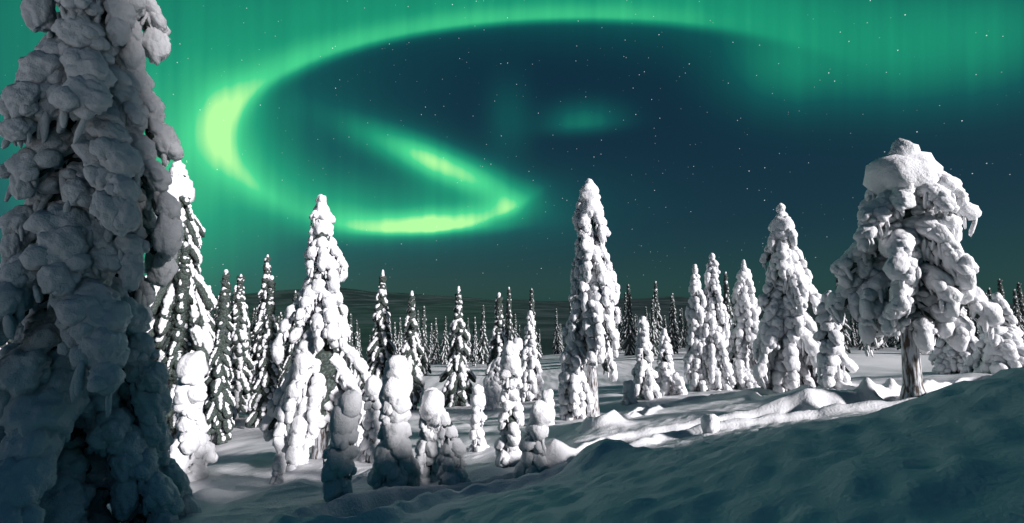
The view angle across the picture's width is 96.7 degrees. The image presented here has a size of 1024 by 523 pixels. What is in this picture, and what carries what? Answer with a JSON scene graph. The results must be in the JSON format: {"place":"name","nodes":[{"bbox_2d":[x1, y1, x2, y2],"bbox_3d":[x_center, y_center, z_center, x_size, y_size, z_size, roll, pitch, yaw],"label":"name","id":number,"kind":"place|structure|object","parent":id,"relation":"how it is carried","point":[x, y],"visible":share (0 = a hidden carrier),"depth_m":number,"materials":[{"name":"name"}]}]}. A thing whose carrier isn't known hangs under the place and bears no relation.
{"place":"outdoors","nodes":[
{"label":"outdoors","id":0,"kind":"place"},
{"bbox_2d":[0,0,1023,302],"label":"sky","id":1,"kind":"structure","parent":0,"point":[448,144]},
{"bbox_2d":[107,288,1023,522],"bbox_3d":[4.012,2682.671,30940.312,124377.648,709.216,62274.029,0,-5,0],"label":"ground","id":2,"kind":"structure","parent":0,"point":[867,446],"depth_m":4.30,"materials":[{"name":"white snow"}]},
{"bbox_2d":[0,339,12,348],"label":"forest spruce","id":3,"kind":"object","parent":2,"relation":"on","point":[8,341],"visible":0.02,"depth_m":27.64,"materials":[{"name":"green plant"}]},
{"bbox_2d":[0,0,201,522],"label":"spruce","id":4,"kind":"object","parent":2,"relation":"on","point":[86,401],"visible":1,"depth_m":5.33,"materials":[{"name":"white plant"}]},
{"bbox_2d":[160,242,196,438],"bbox_3d":[-16.170,4.109,22.057,1.664,10.217,2.050,-2,-6,23],"label":"forest spruce","id":5,"kind":"object","parent":2,"relation":"on","point":[179,342],"visible":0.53,"depth_m":21.88,"materials":[{"name":"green plant"}]},
{"bbox_2d":[145,160,236,419],"bbox_3d":[-20.715,2.103,28.388,6.124,17.551,6.665,-4,-6,36],"label":"spruce","id":6,"kind":"object","parent":2,"relation":"on","point":[201,320],"visible":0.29,"depth_m":27.98,"materials":[{"name":"white plant"}]},
{"bbox_2d":[169,351,217,481],"bbox_3d":[-7.864,4.059,11.158,1.050,3.718,1.227,0,-5,0],"label":"snow-covered tree","id":7,"kind":"object","parent":2,"relation":"on","point":[192,452],"visible":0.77,"depth_m":10.97,"materials":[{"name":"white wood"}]},
{"bbox_2d":[214,295,218,321],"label":"forest spruce","id":8,"kind":"object","parent":2,"relation":"on","point":[215,314],"visible":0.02,"depth_m":48.75,"materials":[{"name":"green plant"}]},
{"bbox_2d":[203,269,235,444],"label":"forest spruce","id":9,"kind":"object","parent":2,"relation":"on","point":[217,410],"visible":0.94,"depth_m":19.74,"materials":[{"name":"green plant"}]},
{"bbox_2d":[204,284,235,403],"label":"spruce","id":10,"kind":"object","parent":2,"relation":"on","point":[233,382],"visible":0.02,"depth_m":29.86,"materials":[{"name":"green plant"}]},
{"bbox_2d":[230,285,236,321],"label":"forest spruce","id":11,"kind":"object","parent":2,"relation":"on","point":[234,295],"visible":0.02,"depth_m":48.18,"materials":[{"name":"green plant"}]},
{"bbox_2d":[230,274,254,418],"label":"spruce","id":12,"kind":"object","parent":2,"relation":"on","point":[241,364],"visible":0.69,"depth_m":31.81,"materials":[{"name":"green plant"}]},
{"bbox_2d":[246,323,250,353],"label":"forest spruce","id":13,"kind":"object","parent":2,"relation":"on","point":[249,338],"visible":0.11,"depth_m":52.90,"materials":[{"name":"white plant"}]},
{"bbox_2d":[250,308,254,345],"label":"forest spruce","id":14,"kind":"object","parent":2,"relation":"on","point":[252,317],"visible":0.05,"depth_m":64.21,"materials":[{"name":"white plant"}]},
{"bbox_2d":[249,308,257,354],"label":"forest spruce","id":15,"kind":"object","parent":2,"relation":"on","point":[254,336],"visible":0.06,"depth_m":49.81,"materials":[{"name":"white plant"}]},
{"bbox_2d":[245,275,278,427],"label":"forest spruce","id":16,"kind":"object","parent":2,"relation":"on","point":[264,377],"visible":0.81,"depth_m":26.95,"materials":[{"name":"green plant"}]},
{"bbox_2d":[246,254,278,414],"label":"spruce","id":17,"kind":"object","parent":2,"relation":"on","point":[256,326],"visible":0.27,"depth_m":33.45,"materials":[{"name":"green plant"}]},
{"bbox_2d":[268,450,285,483],"bbox_3d":[-5.114,4.755,9.956,0.367,1.201,0.342,0,-5,0],"label":"snow ghost","id":18,"kind":"object","parent":2,"relation":"on","point":[278,467],"visible":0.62,"depth_m":9.89,"materials":[{"name":"white snow"}]},
{"bbox_2d":[276,316,281,385],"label":"forest spruce","id":19,"kind":"object","parent":2,"relation":"on","point":[278,321],"visible":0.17,"depth_m":58.66,"materials":[{"name":"white plant"}]},
{"bbox_2d":[278,290,298,386],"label":"forest spruce","id":20,"kind":"object","parent":2,"relation":"on","point":[288,351],"visible":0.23,"depth_m":48.70,"materials":[{"name":"white plant"}]},
{"bbox_2d":[290,324,300,402],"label":"forest spruce","id":21,"kind":"object","parent":2,"relation":"on","point":[292,358],"visible":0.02,"depth_m":40.90,"materials":[{"name":"white plant"}]},
{"bbox_2d":[259,194,370,471],"bbox_3d":[-5.372,2.063,12.843,2.569,7.898,2.573,4,-6,-38],"label":"snow-covered tree","id":22,"kind":"object","parent":2,"relation":"on","point":[320,376],"visible":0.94,"depth_m":12.27,"materials":[{"name":"white snow"}]},
{"bbox_2d":[321,390,361,501],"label":"snow-covered tree","id":23,"kind":"object","parent":2,"relation":"on","point":[340,452],"visible":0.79,"depth_m":5.78,"materials":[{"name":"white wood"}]},
{"bbox_2d":[347,314,353,372],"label":"forest spruce","id":24,"kind":"object","parent":2,"relation":"on","point":[350,340],"visible":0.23,"depth_m":60.00,"materials":[{"name":"white plant"}]},
{"bbox_2d":[353,324,358,378],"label":"forest spruce","id":25,"kind":"object","parent":2,"relation":"on","point":[356,340],"visible":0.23,"depth_m":68.20,"materials":[{"name":"white plant"}]},
{"bbox_2d":[358,329,361,356],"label":"forest spruce","id":26,"kind":"object","parent":2,"relation":"on","point":[360,349],"visible":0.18,"depth_m":117.68,"materials":[{"name":"white plant"}]},
{"bbox_2d":[358,374,381,462],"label":"snow-covered tree","id":27,"kind":"object","parent":2,"relation":"on","point":[370,441],"visible":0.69,"depth_m":11.57,"materials":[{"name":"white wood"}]},
{"bbox_2d":[358,270,395,410],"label":"spruce","id":28,"kind":"object","parent":2,"relation":"on","point":[381,349],"visible":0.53,"depth_m":32.79,"materials":[{"name":"green plant"}]},
{"bbox_2d":[367,354,419,489],"bbox_3d":[-1.876,2.925,7.218,0.776,2.854,0.832,0,-5,0],"label":"snow-covered tree","id":29,"kind":"object","parent":2,"relation":"on","point":[395,462],"visible":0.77,"depth_m":7.06,"materials":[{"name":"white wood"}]},
{"bbox_2d":[392,322,397,354],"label":"forest spruce","id":30,"kind":"object","parent":2,"relation":"on","point":[394,337],"visible":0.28,"depth_m":104.34,"materials":[{"name":"white plant"}]},
{"bbox_2d":[397,318,402,354],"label":"forest spruce","id":31,"kind":"object","parent":2,"relation":"on","point":[399,341],"visible":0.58,"depth_m":109.95,"materials":[{"name":"white plant"}]},
{"bbox_2d":[402,318,406,344],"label":"forest spruce","id":32,"kind":"object","parent":2,"relation":"on","point":[405,329],"visible":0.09,"depth_m":112.73,"materials":[{"name":"green plant"}]},
{"bbox_2d":[400,291,424,409],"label":"spruce","id":33,"kind":"object","parent":2,"relation":"on","point":[411,349],"visible":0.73,"depth_m":31.21,"materials":[{"name":"white plant"}]},
{"bbox_2d":[416,311,420,337],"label":"forest spruce","id":34,"kind":"object","parent":2,"relation":"on","point":[418,329],"visible":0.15,"depth_m":92.47,"materials":[{"name":"white plant"}]},
{"bbox_2d":[418,307,431,375],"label":"forest spruce","id":35,"kind":"object","parent":2,"relation":"on","point":[425,365],"visible":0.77,"depth_m":66.79,"materials":[{"name":"white plant"}]},
{"bbox_2d":[415,387,439,481],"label":"snow-covered tree","id":36,"kind":"object","parent":2,"relation":"on","point":[427,450],"visible":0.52,"depth_m":8.21,"materials":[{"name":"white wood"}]},
{"bbox_2d":[427,323,433,363],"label":"forest spruce","id":37,"kind":"object","parent":2,"relation":"on","point":[430,344],"visible":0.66,"depth_m":124.18,"materials":[{"name":"white plant"}]},
{"bbox_2d":[430,318,439,363],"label":"forest spruce","id":38,"kind":"object","parent":2,"relation":"on","point":[435,356],"visible":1,"depth_m":107.08,"materials":[{"name":"green plant"}]},
{"bbox_2d":[439,316,448,364],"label":"forest spruce","id":39,"kind":"object","parent":2,"relation":"on","point":[444,346],"visible":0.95,"depth_m":98.91,"materials":[{"name":"white plant"}]},
{"bbox_2d":[419,389,470,484],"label":"snow-covered tree","id":40,"kind":"object","parent":2,"relation":"on","point":[450,459],"visible":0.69,"depth_m":7.24,"materials":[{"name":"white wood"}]},
{"bbox_2d":[439,286,476,406],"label":"spruce","id":41,"kind":"object","parent":2,"relation":"on","point":[457,389],"visible":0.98,"depth_m":32.49,"materials":[{"name":"green plant"}]},
{"bbox_2d":[465,318,470,362],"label":"forest spruce","id":42,"kind":"object","parent":2,"relation":"on","point":[468,344],"visible":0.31,"depth_m":101.68,"materials":[{"name":"green plant"}]},
{"bbox_2d":[471,330,478,365],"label":"forest spruce","id":43,"kind":"object","parent":2,"relation":"on","point":[474,360],"visible":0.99,"depth_m":84.20,"materials":[{"name":"white plant"}]},
{"bbox_2d":[471,317,478,361],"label":"forest spruce","id":44,"kind":"object","parent":2,"relation":"on","point":[475,326],"visible":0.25,"depth_m":118.65,"materials":[{"name":"white plant"}]},
{"bbox_2d":[467,384,489,451],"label":"snow-covered tree","id":45,"kind":"object","parent":2,"relation":"on","point":[478,418],"visible":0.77,"depth_m":11.38,"materials":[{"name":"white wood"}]},
{"bbox_2d":[478,305,488,363],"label":"forest spruce","id":46,"kind":"object","parent":2,"relation":"on","point":[483,353],"visible":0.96,"depth_m":89.63,"materials":[{"name":"white plant"}]},
{"bbox_2d":[485,292,506,387],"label":"spruce","id":47,"kind":"object","parent":2,"relation":"on","point":[497,342],"visible":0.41,"depth_m":31.95,"materials":[{"name":"white plant"}]},
{"bbox_2d":[483,338,522,410],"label":"snow-covered tree","id":48,"kind":"object","parent":2,"relation":"on","point":[492,385],"visible":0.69,"depth_m":26.73,"materials":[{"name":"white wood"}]},
{"bbox_2d":[494,340,523,467],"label":"snow-covered tree","id":49,"kind":"object","parent":2,"relation":"on","point":[508,452],"visible":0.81,"depth_m":9.01,"materials":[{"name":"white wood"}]},
{"bbox_2d":[504,287,513,340],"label":"forest spruce","id":50,"kind":"object","parent":2,"relation":"on","point":[509,331],"visible":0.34,"depth_m":59.64,"materials":[{"name":"white plant"}]},
{"bbox_2d":[513,315,520,356],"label":"forest spruce","id":51,"kind":"object","parent":2,"relation":"on","point":[515,335],"visible":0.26,"depth_m":90.05,"materials":[{"name":"green plant"}]},
{"bbox_2d":[518,325,521,357],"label":"forest spruce","id":52,"kind":"object","parent":2,"relation":"on","point":[519,332],"visible":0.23,"depth_m":122.11,"materials":[{"name":"green plant"}]},
{"bbox_2d":[520,310,543,401],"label":"spruce","id":53,"kind":"object","parent":2,"relation":"on","point":[532,382],"visible":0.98,"depth_m":30.25,"materials":[{"name":"white plant"}]},
{"bbox_2d":[514,399,553,477],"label":"snow-covered tree","id":54,"kind":"object","parent":2,"relation":"on","point":[532,447],"visible":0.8,"depth_m":7.03,"materials":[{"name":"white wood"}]},
{"bbox_2d":[529,289,541,362],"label":"forest spruce","id":55,"kind":"object","parent":2,"relation":"on","point":[531,302],"visible":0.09,"depth_m":56.82,"materials":[{"name":"white plant"}]},
{"bbox_2d":[538,330,542,355],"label":"forest spruce","id":56,"kind":"object","parent":2,"relation":"on","point":[539,348],"visible":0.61,"depth_m":124.70,"materials":[{"name":"white plant"}]},
{"bbox_2d":[541,389,554,425],"bbox_3d":[1.246,5.464,15.921,0.706,1.985,0.943,0,-5,0],"label":"snow ghost","id":57,"kind":"object","parent":2,"relation":"on","point":[547,396],"visible":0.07,"depth_m":15.85,"materials":[{"name":"white snow"}]},
{"bbox_2d":[553,309,561,354],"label":"forest spruce","id":58,"kind":"object","parent":2,"relation":"on","point":[556,343],"visible":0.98,"depth_m":99.68,"materials":[{"name":"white plant"}]},
{"bbox_2d":[559,324,562,353],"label":"forest spruce","id":59,"kind":"object","parent":2,"relation":"on","point":[561,349],"visible":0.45,"depth_m":103.52,"materials":[{"name":"white plant"}]},
{"bbox_2d":[558,329,594,420],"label":"snow-covered tree","id":60,"kind":"object","parent":2,"relation":"on","point":[576,398],"visible":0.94,"depth_m":17.91,"materials":[{"name":"white snow"}]},
{"bbox_2d":[562,178,619,416],"bbox_3d":[3.258,1.638,18.638,2.181,10.211,2.542,4,-6,-37],"label":"tall spruce","id":61,"kind":"object","parent":2,"relation":"on","point":[593,297],"visible":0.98,"depth_m":18.06,"materials":[{"name":"white plant"}]},
{"bbox_2d":[618,308,622,349],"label":"forest spruce","id":62,"kind":"object","parent":2,"relation":"on","point":[620,327],"visible":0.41,"depth_m":109.16,"materials":[{"name":"white plant"}]},
{"bbox_2d":[620,292,626,350],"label":"forest spruce","id":63,"kind":"object","parent":2,"relation":"on","point":[624,318],"visible":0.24,"depth_m":90.56,"materials":[{"name":"green plant"}]},
{"bbox_2d":[621,284,636,355],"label":"forest spruce","id":64,"kind":"object","parent":2,"relation":"on","point":[628,345],"visible":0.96,"depth_m":74.90,"materials":[{"name":"green plant"}]},
{"bbox_2d":[620,380,637,404],"bbox_3d":[5.665,6.611,21.988,0.825,1.764,0.794,0,-5,0],"label":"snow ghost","id":65,"kind":"object","parent":2,"relation":"on","point":[628,392],"visible":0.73,"depth_m":21.80,"materials":[{"name":"white snow"}]},
{"bbox_2d":[634,316,637,345],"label":"forest spruce","id":66,"kind":"object","parent":2,"relation":"on","point":[635,335],"visible":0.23,"depth_m":106.35,"materials":[{"name":"green plant"}]},
{"bbox_2d":[631,316,661,399],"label":"spruce","id":67,"kind":"object","parent":2,"relation":"on","point":[645,375],"visible":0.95,"depth_m":23.40,"materials":[{"name":"white plant"}]},
{"bbox_2d":[645,307,649,336],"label":"forest spruce","id":68,"kind":"object","parent":2,"relation":"on","point":[646,315],"visible":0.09,"depth_m":91.57,"materials":[{"name":"green plant"}]},
{"bbox_2d":[649,300,658,356],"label":"forest spruce","id":69,"kind":"object","parent":2,"relation":"on","point":[653,338],"visible":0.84,"depth_m":65.39,"materials":[{"name":"green plant"}]},
{"bbox_2d":[653,281,662,352],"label":"forest spruce","id":70,"kind":"object","parent":2,"relation":"on","point":[658,320],"visible":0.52,"depth_m":72.36,"materials":[{"name":"white plant"}]},
{"bbox_2d":[655,328,674,395],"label":"spruce","id":71,"kind":"object","parent":2,"relation":"on","point":[664,380],"visible":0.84,"depth_m":25.35,"materials":[{"name":"white plant"}]},
{"bbox_2d":[668,296,679,353],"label":"forest spruce","id":72,"kind":"object","parent":2,"relation":"on","point":[673,342],"visible":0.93,"depth_m":72.19,"materials":[{"name":"green plant"}]},
{"bbox_2d":[671,293,680,348],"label":"forest spruce","id":73,"kind":"object","parent":2,"relation":"on","point":[677,328],"visible":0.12,"depth_m":91.67,"materials":[{"name":"green plant"}]},
{"bbox_2d":[672,372,687,394],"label":"snow-covered tree","id":74,"kind":"object","parent":2,"relation":"on","point":[680,387],"visible":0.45,"depth_m":24.41,"materials":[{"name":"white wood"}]},
{"bbox_2d":[679,308,686,347],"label":"forest spruce","id":75,"kind":"object","parent":2,"relation":"on","point":[682,340],"visible":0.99,"depth_m":107.57,"materials":[{"name":"green plant"}]},
{"bbox_2d":[684,317,687,346],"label":"forest spruce","id":76,"kind":"object","parent":2,"relation":"on","point":[685,326],"visible":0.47,"depth_m":112.10,"materials":[{"name":"green plant"}]},
{"bbox_2d":[683,264,714,391],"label":"spruce","id":77,"kind":"object","parent":2,"relation":"on","point":[696,365],"visible":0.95,"depth_m":27.94,"materials":[{"name":"white plant"}]},
{"bbox_2d":[700,414,719,433],"bbox_3d":[3.249,2.962,7.469,0.315,0.921,0.331,0,-5,0],"label":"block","id":78,"kind":"object","parent":2,"relation":"on","point":[710,423],"visible":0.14,"depth_m":7.40,"materials":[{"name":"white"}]},
{"bbox_2d":[703,253,735,390],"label":"spruce","id":79,"kind":"object","parent":2,"relation":"on","point":[716,330],"visible":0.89,"depth_m":27.71,"materials":[{"name":"white plant"}]},
{"bbox_2d":[723,272,736,357],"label":"forest spruce","id":80,"kind":"object","parent":2,"relation":"on","point":[726,299],"visible":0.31,"depth_m":56.58,"materials":[{"name":"white plant"}]},
{"bbox_2d":[726,259,760,389],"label":"spruce","id":81,"kind":"object","parent":2,"relation":"on","point":[744,331],"visible":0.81,"depth_m":28.54,"materials":[{"name":"white plant"}]},
{"bbox_2d":[752,203,820,392],"bbox_3d":[10.936,2.231,17.704,2.927,9.245,2.751,-3,-6,29],"label":"spruce","id":82,"kind":"object","parent":2,"relation":"on","point":[786,345],"visible":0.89,"depth_m":17.40,"materials":[{"name":"white plant"}]},
{"bbox_2d":[812,290,858,388],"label":"spruce","id":83,"kind":"object","parent":2,"relation":"on","point":[835,363],"visible":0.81,"depth_m":11.76,"materials":[{"name":"white plant"}]},
{"bbox_2d":[836,278,851,352],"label":"forest spruce","id":84,"kind":"object","parent":2,"relation":"on","point":[847,341],"visible":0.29,"depth_m":65.21,"materials":[{"name":"white plant"}]},
{"bbox_2d":[850,314,857,347],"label":"forest spruce","id":85,"kind":"object","parent":2,"relation":"on","point":[853,342],"visible":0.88,"depth_m":118.26,"materials":[{"name":"green plant"}]},
{"bbox_2d":[853,319,858,347],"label":"forest spruce","id":86,"kind":"object","parent":2,"relation":"on","point":[855,322],"visible":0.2,"depth_m":123.66,"materials":[{"name":"green plant"}]},
{"bbox_2d":[856,322,865,349],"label":"forest spruce","id":87,"kind":"object","parent":2,"relation":"on","point":[860,345],"visible":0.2,"depth_m":80.38,"materials":[{"name":"green plant"}]},
{"bbox_2d":[887,336,893,347],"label":"forest spruce","id":88,"kind":"object","parent":2,"relation":"on","point":[889,341],"visible":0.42,"depth_m":102.57,"materials":[{"name":"green plant"}]},
{"bbox_2d":[891,336,897,347],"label":"forest spruce","id":89,"kind":"object","parent":2,"relation":"on","point":[893,342],"visible":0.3,"depth_m":95.94,"materials":[{"name":"green plant"}]},
{"bbox_2d":[895,336,900,349],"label":"forest spruce","id":90,"kind":"object","parent":2,"relation":"on","point":[898,343],"visible":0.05,"depth_m":80.06,"materials":[{"name":"green plant"}]},
{"bbox_2d":[825,138,1003,399],"bbox_3d":[7.411,0.306,8.526,2.132,5.423,2.005,0,-5,0],"label":"pine","id":91,"kind":"object","parent":2,"relation":"on","point":[900,263],"visible":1,"depth_m":8.18,"materials":[{"name":"white wood"}]},
{"bbox_2d":[932,320,939,352],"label":"forest spruce","id":92,"kind":"object","parent":2,"relation":"on","point":[936,335],"visible":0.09,"depth_m":65.05,"materials":[{"name":"white plant"}]},
{"bbox_2d":[928,307,978,373],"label":"spruce","id":93,"kind":"object","parent":2,"relation":"on","point":[945,357],"visible":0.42,"depth_m":23.94,"materials":[{"name":"white plant"}]},
{"bbox_2d":[965,307,974,335],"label":"forest spruce","id":94,"kind":"object","parent":2,"relation":"on","point":[967,315],"visible":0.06,"depth_m":73.43,"materials":[{"name":"white plant"}]},
{"bbox_2d":[973,321,979,339],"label":"forest spruce","id":95,"kind":"object","parent":2,"relation":"on","point":[976,333],"visible":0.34,"depth_m":105.12,"materials":[{"name":"white plant"}]},
{"bbox_2d":[987,288,991,299],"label":"forest spruce","id":96,"kind":"object","parent":2,"relation":"on","point":[989,293],"visible":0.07,"depth_m":77.72,"materials":[{"name":"green plant"}]},
{"bbox_2d":[962,292,1023,373],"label":"spruce","id":97,"kind":"object","parent":2,"relation":"on","point":[1003,349],"visible":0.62,"depth_m":15.26,"materials":[{"name":"white plant"}]},
{"bbox_2d":[997,279,1004,297],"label":"forest spruce","id":98,"kind":"object","parent":2,"relation":"on","point":[1000,288],"visible":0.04,"depth_m":68.31,"materials":[{"name":"green plant"}]},
{"bbox_2d":[1012,289,1023,342],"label":"forest spruce","id":99,"kind":"object","parent":2,"relation":"on","point":[1017,313],"visible":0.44,"depth_m":62.15,"materials":[{"name":"green plant"}]},
{"bbox_2d":[1016,282,1023,325],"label":"forest spruce","id":100,"kind":"object","parent":2,"relation":"on","point":[1020,297],"visible":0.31,"depth_m":70.95,"materials":[{"name":"green plant"}]}
]}

